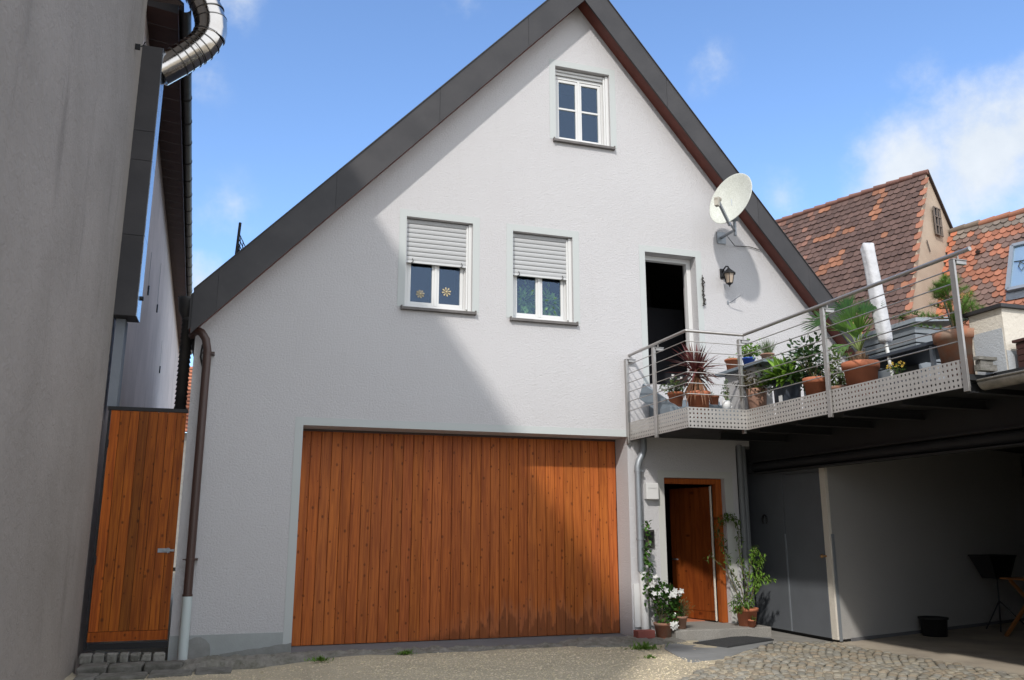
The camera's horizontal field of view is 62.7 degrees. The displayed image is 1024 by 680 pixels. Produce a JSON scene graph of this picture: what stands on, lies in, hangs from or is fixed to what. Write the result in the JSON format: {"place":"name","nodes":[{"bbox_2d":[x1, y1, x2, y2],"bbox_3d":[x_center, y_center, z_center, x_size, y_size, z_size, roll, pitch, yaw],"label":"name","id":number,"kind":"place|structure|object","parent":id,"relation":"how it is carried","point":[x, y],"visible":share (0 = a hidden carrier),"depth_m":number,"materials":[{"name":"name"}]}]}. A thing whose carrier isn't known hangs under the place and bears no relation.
{"place":"outdoors","nodes":[
{"label":"outdoors","id":0,"kind":"place"},
{"bbox_2d":[91,567,843,665],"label":"ground","id":1,"kind":"structure","parent":0,"point":[141,650],"depth_m":12.84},
{"bbox_2d":[0,0,147,679],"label":"neighbour building","id":2,"kind":"structure","parent":1,"relation":"on","point":[69,74],"depth_m":7.51,"materials":[{"name":"grey concrete"}]},
{"bbox_2d":[113,45,163,322],"bbox_3d":[-4.967,-2.129,11.302,0.345,3.807,0.385,4,-13,-18],"label":"duct","id":3,"kind":"object","parent":2,"relation":"attached to","point":[129,298],"visible":0.89,"depth_m":11.11,"materials":[{"name":"grey metal"}]},
{"bbox_2d":[162,0,226,85],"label":"flue pipe","id":4,"kind":"object","parent":3,"relation":"attached to","point":[202,43],"visible":0.98,"depth_m":11.82,"materials":[{"name":"metal"}]},
{"bbox_2d":[75,0,191,674],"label":"building","id":5,"kind":"structure","parent":1,"relation":"on","point":[143,363],"depth_m":16.14,"materials":[{"name":"white paint"}]},
{"bbox_2d":[73,660,231,679],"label":"stone step","id":6,"kind":"object","parent":1,"relation":"on","point":[123,671],"visible":0.91,"depth_m":9.41,"materials":[{"name":"grey stone"}]},
{"bbox_2d":[78,652,164,664],"bbox_3d":[-4.544,3.706,9.810,0.934,0.125,0.159,4,-13,-18],"label":"cobble row","id":7,"kind":"object","parent":6,"relation":"on","point":[111,658],"visible":0.92,"depth_m":9.75,"materials":[{"name":"stone"}]},
{"bbox_2d":[173,366,192,566],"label":"house","id":8,"kind":"structure","parent":1,"relation":"on","point":[187,415],"depth_m":35.96,"materials":[{"name":"paint"}]},
{"bbox_2d":[179,642,574,671],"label":"kerb","id":9,"kind":"structure","parent":1,"relation":"on","point":[238,661],"depth_m":10.15,"materials":[{"name":"grey concrete"}]},
{"bbox_2d":[291,633,625,652],"bbox_3d":[-0.470,4.151,11.356,4.900,0.120,0.720,4,-13,-18],"label":"garage apron","id":10,"kind":"object","parent":1,"relation":"on","point":[494,642],"visible":0.18,"depth_m":11.39,"materials":[{"name":"grey concrete"}]},
{"bbox_2d":[64,640,861,679],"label":"gravel surface","id":11,"kind":"object","parent":1,"relation":"on","point":[299,674],"visible":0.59,"depth_m":9.42,"materials":[{"name":"beige gravel"}]},
{"bbox_2d":[304,655,334,661],"bbox_3d":[-2.252,3.734,9.833,0.379,0.107,0.178,-1,-13,5],"label":"weed","id":12,"kind":"object","parent":11,"relation":"on","point":[320,658],"visible":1,"depth_m":9.81,"materials":[{"name":"green plant"}]},
{"bbox_2d":[397,649,416,654],"bbox_3d":[-1.300,3.846,10.369,0.277,0.077,0.187,4,-13,-18],"label":"weed","id":13,"kind":"object","parent":11,"relation":"on","point":[406,652],"visible":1,"depth_m":10.34,"materials":[{"name":"green plant"}]},
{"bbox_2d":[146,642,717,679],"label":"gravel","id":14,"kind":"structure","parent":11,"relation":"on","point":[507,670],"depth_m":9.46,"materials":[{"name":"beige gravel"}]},
{"bbox_2d":[621,640,668,650],"bbox_3d":[1.718,3.953,10.850,0.599,0.169,0.441,10,-16,-37],"label":"weed","id":15,"kind":"object","parent":11,"relation":"on","point":[645,646],"visible":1,"depth_m":10.79,"materials":[{"name":"green plant"}]},
{"bbox_2d":[643,654,656,658],"bbox_3d":[1.608,3.771,10.019,0.253,0.052,0.152,-3,-13,11],"label":"weed","id":16,"kind":"object","parent":11,"relation":"on","point":[648,656],"visible":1,"depth_m":10.03,"materials":[{"name":"green plant"}]},
{"bbox_2d":[664,637,772,662],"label":"paving slab","id":17,"kind":"structure","parent":11,"relation":"on","point":[689,653],"depth_m":10.63,"materials":[{"name":"grey concrete"}]},
{"bbox_2d":[693,636,773,647],"bbox_3d":[3.026,4.102,11.451,1.120,0.023,0.540,11,-17,-41],"label":"doormat","id":18,"kind":"object","parent":17,"relation":"on","point":[728,642],"visible":1,"depth_m":11.34,"materials":[{"name":"rubber"}]},
{"bbox_2d":[167,0,865,660],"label":"house","id":19,"kind":"structure","parent":1,"relation":"on","point":[377,450],"depth_m":12.32,"materials":[{"name":"white paint"}]},
{"bbox_2d":[83,406,188,650],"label":"side gate","id":20,"kind":"structure","parent":19,"relation":"attached to","point":[132,566],"depth_m":10.31,"materials":[{"name":"brown wood"}]},
{"bbox_2d":[235,222,244,253],"bbox_3d":[-4.242,-1.014,13.312,0.210,0.862,2.560,2,-13,-9],"label":"roof grid","id":21,"kind":"object","parent":19,"relation":"on","point":[238,247],"visible":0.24,"depth_m":12.17,"materials":[{"name":"black metal"}]},
{"bbox_2d":[397,209,479,315],"bbox_3d":[-1.080,-1.121,12.351,1.210,1.525,0.252,4,-13,-18],"label":"window","id":22,"kind":"structure","parent":19,"relation":"in","point":[436,244],"depth_m":12.38,"materials":[{"name":"white plastic"}]},
{"bbox_2d":[291,429,619,645],"bbox_3d":[-0.662,2.775,12.010,4.736,2.842,0.065,4,-13,-18],"label":"garage door","id":23,"kind":"structure","parent":19,"relation":"in","point":[402,536],"depth_m":11.94,"materials":[{"name":"brown wood"}]},
{"bbox_2d":[517,279,559,315],"bbox_3d":[0.391,-0.504,12.975,1.123,0.877,0.408,4,-13,-18],"label":"houseplant","id":24,"kind":"object","parent":19,"relation":"on","point":[525,306],"visible":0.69,"depth_m":12.91,"materials":[{"name":"plant"}]},
{"bbox_2d":[506,223,579,325],"bbox_3d":[0.457,-0.972,12.829,1.180,1.525,0.252,4,-13,-18],"label":"window","id":25,"kind":"structure","parent":19,"relation":"in","point":[537,257],"depth_m":12.86,"materials":[{"name":"white plastic"}]},
{"bbox_2d":[549,59,616,150],"bbox_3d":[1.132,-3.796,13.693,1.160,1.455,0.252,4,-13,-18],"label":"window","id":26,"kind":"structure","parent":19,"relation":"in","point":[601,87],"depth_m":13.75,"materials":[{"name":"white plastic"}]},
{"bbox_2d":[644,530,654,547],"bbox_3d":[2.023,2.927,12.378,0.160,0.260,0.028,4,-13,-18],"label":"intercom","id":27,"kind":"object","parent":19,"relation":"attached to","point":[651,539],"visible":0.65,"depth_m":12.37,"materials":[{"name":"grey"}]},
{"bbox_2d":[644,483,658,499],"bbox_3d":[2.072,2.249,12.509,0.200,0.240,0.100,4,-13,-18],"label":"letterbox","id":28,"kind":"object","parent":19,"relation":"attached to","point":[651,491],"visible":1,"depth_m":12.47,"materials":[{"name":"white plastic"}]},
{"bbox_2d":[669,486,717,620],"bbox_3d":[2.825,3.334,13.226,0.120,2.000,0.907,8,-15,-32],"label":"entrance door","id":29,"kind":"structure","parent":19,"relation":"in","point":[690,508],"depth_m":13.19,"materials":[{"name":"brown wood"}]},
{"bbox_2d":[701,275,705,305],"bbox_3d":[3.091,-0.800,13.560,0.072,0.527,0.044,4,-13,-18],"label":"garland","id":30,"kind":"object","parent":19,"relation":"hanging from","point":[702,283],"visible":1,"depth_m":13.54,"materials":[{"name":"grey"}]},
{"bbox_2d":[720,266,735,286],"bbox_3d":[3.484,-1.024,13.623,0.236,0.387,0.327,4,-13,-18],"label":"wall lamp","id":31,"kind":"object","parent":19,"relation":"attached to","point":[727,274],"visible":1,"depth_m":13.52,"materials":[{"name":"black metal"}]},
{"bbox_2d":[709,173,760,250],"bbox_3d":[3.541,-2.111,13.498,0.706,0.934,1.777,-5,-14,19],"label":"satellite dish","id":32,"kind":"object","parent":19,"relation":"attached to","point":[730,198],"visible":1,"depth_m":13.27,"materials":[{"name":"metal"}]},
{"bbox_2d":[624,246,1023,474],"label":"balcony","id":33,"kind":"structure","parent":19,"relation":"attached to","point":[964,412],"depth_m":10.04,"materials":[{"name":"metal"}]},
{"bbox_2d":[639,384,682,419],"bbox_3d":[2.153,0.930,12.187,0.044,0.739,1.104,5,-14,-23],"label":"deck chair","id":34,"kind":"object","parent":33,"relation":"on","point":[645,391],"visible":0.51,"depth_m":12.38,"materials":[{"name":"grey fabric"}]},
{"bbox_2d":[660,406,686,421],"bbox_3d":[2.334,1.098,11.923,0.360,0.263,0.320,4,-13,-18],"label":"plant stool","id":35,"kind":"object","parent":33,"relation":"on","point":[667,409],"visible":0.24,"depth_m":11.79,"materials":[{"name":"grey"}]},
{"bbox_2d":[658,373,689,406],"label":"geranium pot","id":36,"kind":"object","parent":35,"relation":"on","point":[677,401],"visible":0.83,"depth_m":11.91,"materials":[{"name":"ceramic"}]},
{"bbox_2d":[666,341,723,418],"bbox_3d":[2.524,0.569,11.592,0.859,1.149,0.911,4,-13,-18],"label":"cordyline pot","id":37,"kind":"object","parent":33,"relation":"on","point":[694,400],"visible":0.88,"depth_m":11.49,"materials":[{"name":"ceramic"}]},
{"bbox_2d":[709,404,721,409],"bbox_3d":[2.851,1.080,11.889,0.320,0.283,0.330,4,-13,-18],"label":"plant stool","id":38,"kind":"object","parent":33,"relation":"on","point":[714,406],"visible":0.12,"depth_m":11.74,"materials":[{"name":"grey"}]},
{"bbox_2d":[710,392,718,404],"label":"seedling pot","id":39,"kind":"object","parent":38,"relation":"on","point":[715,399],"visible":0.56,"depth_m":11.85,"materials":[{"name":"ceramic"}]},
{"bbox_2d":[711,409,738,419],"bbox_3d":[2.887,1.041,11.452,0.320,0.166,0.240,4,-13,-18],"label":"plant stool","id":40,"kind":"object","parent":33,"relation":"on","point":[726,414],"visible":0.03,"depth_m":11.36,"materials":[{"name":"grey"}]},
{"bbox_2d":[721,379,732,408],"bbox_3d":[2.935,0.746,11.526,0.158,0.438,0.153,-2,-13,10],"label":"herb mug","id":41,"kind":"object","parent":40,"relation":"on","point":[726,402],"visible":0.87,"depth_m":11.48,"materials":[{"name":"white ceramic"}]},
{"bbox_2d":[715,358,782,419],"bbox_3d":[3.390,0.797,11.895,0.390,0.838,1.230,4,-13,-18],"label":"plant shelf","id":42,"kind":"object","parent":33,"relation":"on","point":[734,391],"visible":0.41,"depth_m":11.94,"materials":[{"name":"grey"}]},
{"bbox_2d":[724,357,737,369],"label":"flower pot","id":43,"kind":"object","parent":42,"relation":"on","point":[729,360],"visible":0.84,"depth_m":12.17,"materials":[{"name":"ceramic"}]},
{"bbox_2d":[736,338,760,363],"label":"basil pot","id":44,"kind":"object","parent":42,"relation":"on","point":[748,358],"visible":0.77,"depth_m":11.88,"materials":[{"name":"blue"}]},
{"bbox_2d":[754,339,774,358],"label":"chives pot","id":45,"kind":"object","parent":42,"relation":"on","point":[767,352],"visible":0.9,"depth_m":11.56,"materials":[{"name":"brown plant"}]},
{"bbox_2d":[732,364,771,419],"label":"trailing pot","id":46,"kind":"object","parent":33,"relation":"on","point":[757,400],"visible":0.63,"depth_m":11.45,"materials":[{"name":"brown plant"}]},
{"bbox_2d":[754,355,807,412],"bbox_3d":[3.576,0.593,11.066,0.892,0.869,1.055,4,-13,-18],"label":"fern pot","id":47,"kind":"object","parent":33,"relation":"on","point":[787,393],"visible":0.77,"depth_m":10.95,"materials":[{"name":"green plant"}]},
{"bbox_2d":[791,349,806,407],"bbox_3d":[3.861,0.572,11.106,0.280,0.928,0.280,4,-13,-18],"label":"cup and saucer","id":48,"kind":"object","parent":33,"relation":"on","point":[802,362],"visible":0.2,"depth_m":11.12,"materials":[{"name":"ceramic"}]},
{"bbox_2d":[779,332,845,406],"bbox_3d":[3.793,0.398,10.522,0.694,1.008,0.918,0,-13,2],"label":"shrub pot","id":49,"kind":"object","parent":33,"relation":"on","point":[818,385],"visible":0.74,"depth_m":10.44,"materials":[{"name":"green plant"}]},
{"bbox_2d":[816,343,854,400],"bbox_3d":[3.957,0.416,10.183,0.470,0.823,0.543,4,-13,-18],"label":"variegated pot","id":50,"kind":"object","parent":33,"relation":"on","point":[840,382],"visible":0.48,"depth_m":10.12,"materials":[{"name":"ceramic"}]},
{"bbox_2d":[801,292,885,398],"bbox_3d":[3.998,0.045,9.917,0.641,1.431,1.378,4,-13,-18],"label":"palm pot","id":51,"kind":"object","parent":33,"relation":"on","point":[862,374],"visible":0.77,"depth_m":9.74,"materials":[{"name":"ceramic"}]},
{"bbox_2d":[860,243,893,375],"bbox_3d":[4.357,-0.253,9.824,0.400,1.976,0.529,4,-13,-18],"label":"parasol","id":52,"kind":"object","parent":33,"relation":"on","point":[870,264],"visible":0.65,"depth_m":9.94,"materials":[{"name":"white fabric"}]},
{"bbox_2d":[886,360,905,389],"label":"yellow flower pot","id":53,"kind":"object","parent":33,"relation":"on","point":[894,370],"visible":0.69,"depth_m":9.15,"materials":[{"name":"brown plant"}]},
{"bbox_2d":[854,317,949,391],"bbox_3d":[5.116,0.359,10.709,0.820,1.168,1.080,4,-13,-18],"label":"garden chest","id":54,"kind":"object","parent":33,"relation":"on","point":[906,333],"visible":0.12,"depth_m":10.41,"materials":[{"name":"grey plastic"}]},
{"bbox_2d":[892,309,924,321],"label":"bowl pot","id":55,"kind":"object","parent":54,"relation":"on","point":[908,316],"visible":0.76,"depth_m":10.38,"materials":[{"name":"brown plant"}]},
{"bbox_2d":[868,341,939,379],"bbox_3d":[4.715,0.416,9.604,0.700,0.568,1.600,4,-13,-18],"label":"garden table","id":56,"kind":"object","parent":33,"relation":"on","point":[932,355],"visible":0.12,"depth_m":9.66,"materials":[{"name":"metal"}]},
{"bbox_2d":[913,272,983,376],"bbox_3d":[4.481,-0.139,8.483,0.551,1.154,0.860,4,-13,-18],"label":"pine pot","id":57,"kind":"object","parent":33,"relation":"on","point":[949,353],"visible":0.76,"depth_m":8.36,"materials":[{"name":"ceramic"}]},
{"bbox_2d":[973,356,996,371],"bbox_3d":[4.435,0.227,7.874,0.220,0.133,0.075,4,-13,-18],"label":"stone block","id":58,"kind":"object","parent":33,"relation":"on","point":[983,363],"visible":1,"depth_m":7.85,"materials":[{"name":"stone"}]},
{"bbox_2d":[557,634,686,647],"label":"kerb stones","id":59,"kind":"object","parent":1,"relation":"on","point":[616,641],"visible":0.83,"depth_m":11.30,"materials":[{"name":"grey stone"}]},
{"bbox_2d":[633,629,654,638],"bbox_3d":[1.842,4.095,11.706,0.260,0.105,0.160,4,-13,-18],"label":"brick","id":60,"kind":"object","parent":59,"relation":"on","point":[646,633],"visible":0.94,"depth_m":11.64,"materials":[{"name":"red brick"}]},
{"bbox_2d":[640,520,683,638],"bbox_3d":[2.122,3.376,11.898,0.606,1.628,0.499,-1,-13,5],"label":"gardenia pot","id":61,"kind":"object","parent":59,"relation":"on","point":[664,628],"visible":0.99,"depth_m":11.78,"materials":[{"name":"ceramic"}]},
{"bbox_2d":[775,169,952,333],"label":"tiled house","id":62,"kind":"structure","parent":1,"relation":"on","point":[903,223],"depth_m":22.88,"materials":[{"name":"tile"}]},
{"bbox_2d":[932,206,943,236],"bbox_3d":[11.425,-3.176,22.540,0.369,0.800,0.161,4,-13,-18],"label":"window","id":63,"kind":"structure","parent":62,"relation":"in","point":[936,211],"depth_m":22.54,"materials":[{"name":"beige"}]},
{"bbox_2d":[936,208,1023,327],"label":"tiled house","id":64,"kind":"structure","parent":1,"relation":"on","point":[991,272],"depth_m":21.40,"materials":[{"name":"tile"}]},
{"bbox_2d":[181,0,1023,432],"label":"sky","id":65,"kind":"structure","parent":0,"point":[817,102],"materials":[{"name":"blue"}]},
{"bbox_2d":[649,400,719,425],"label":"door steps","id":66,"kind":"structure","parent":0,"point":[651,412],"depth_m":12.69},
{"bbox_2d":[770,630,831,643],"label":"pavement","id":67,"kind":"structure","parent":0,"point":[777,636],"depth_m":11.87,"materials":[{"name":"concrete"}]},
{"bbox_2d":[671,621,771,640],"bbox_3d":[2.844,4.245,12.291,1.540,0.150,0.990,4,-13,-18],"label":"entrance step","id":68,"kind":"object","parent":67,"relation":"on","point":[702,630],"visible":0.54,"depth_m":11.89,"materials":[{"name":"concrete"}]},
{"bbox_2d":[672,597,694,628],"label":"rosemary pot","id":69,"kind":"object","parent":68,"relation":"on","point":[682,621],"visible":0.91,"depth_m":11.82,"materials":[{"name":"brown plant"}]},
{"bbox_2d":[704,512,775,626],"bbox_3d":[3.348,3.353,12.362,0.933,1.618,0.577,4,-13,-18],"label":"climber pot","id":70,"kind":"object","parent":68,"relation":"on","point":[746,612],"visible":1,"depth_m":12.32,"materials":[{"name":"ceramic"}]},
{"bbox_2d":[748,616,755,626],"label":"cactus pot","id":71,"kind":"object","parent":68,"relation":"on","point":[751,620],"visible":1,"depth_m":11.99,"materials":[{"name":"ceramic"}]},
{"bbox_2d":[680,641,1023,679],"bbox_3d":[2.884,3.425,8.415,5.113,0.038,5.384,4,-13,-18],"label":"cobblestone paving","id":72,"kind":"structure","parent":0,"point":[816,662],"depth_m":9.31,"materials":[{"name":"grey stone"}]},
{"bbox_2d":[838,621,1023,675],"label":"carport floor","id":73,"kind":"structure","parent":0,"point":[993,647],"depth_m":11.03,"materials":[{"name":"grey concrete"}]},
{"bbox_2d":[736,449,1023,641],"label":"storage shed","id":74,"kind":"structure","parent":73,"relation":"on","point":[868,551],"depth_m":12.75,"materials":[{"name":"grey"}]},
{"bbox_2d":[736,449,790,630],"bbox_3d":[3.948,3.040,13.227,0.040,2.805,1.200,4,-13,-18],"label":"door panel","id":75,"kind":"structure","parent":74,"relation":"in","point":[765,491],"depth_m":13.00,"materials":[{"name":"grey metal"}]},
{"bbox_2d":[781,468,818,474],"bbox_3d":[4.271,1.713,12.509,0.040,0.535,0.880,4,-13,-18],"label":"door panel","id":76,"kind":"structure","parent":74,"relation":"in","point":[817,469],"depth_m":12.42,"materials":[{"name":"grey metal"}]},
{"bbox_2d":[782,472,831,637],"bbox_3d":[4.272,3.081,12.188,0.045,2.265,0.860,4,-13,-18],"label":"shed door","id":77,"kind":"structure","parent":74,"relation":"in","point":[809,595],"depth_m":12.15,"materials":[{"name":"grey metal"}]},
{"bbox_2d":[917,616,948,636],"bbox_3d":[6.108,4.144,12.165,0.410,0.259,0.410,4,-13,-18],"label":"bucket","id":78,"kind":"object","parent":73,"relation":"on","point":[934,626],"visible":1,"depth_m":12.03,"materials":[{"name":"black plastic"}]},
{"bbox_2d":[968,554,1023,631],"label":"basket stand","id":79,"kind":"object","parent":73,"relation":"on","point":[994,566],"visible":0.99,"depth_m":12.87,"materials":[{"name":"black metal"}]},
{"bbox_2d":[976,367,1023,482],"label":"carport","id":80,"kind":"object","parent":73,"relation":"on","point":[1011,379],"visible":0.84,"depth_m":7.73,"materials":[{"name":"metal"}]},
{"bbox_2d":[962,303,1023,375],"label":"parapet","id":81,"kind":"structure","parent":80,"relation":"on","point":[998,328],"depth_m":7.96,"materials":[{"name":"grey paint"}]},
{"bbox_2d":[999,577,1023,636],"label":"folding table","id":82,"kind":"object","parent":73,"relation":"on","point":[1018,616],"visible":1,"depth_m":12.21,"materials":[{"name":"brown wood"}]},
{"bbox_2d":[1012,338,1023,367],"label":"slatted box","id":83,"kind":"object","parent":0,"point":[1020,347],"visible":1,"depth_m":7.73,"materials":[{"name":"brown wood"}]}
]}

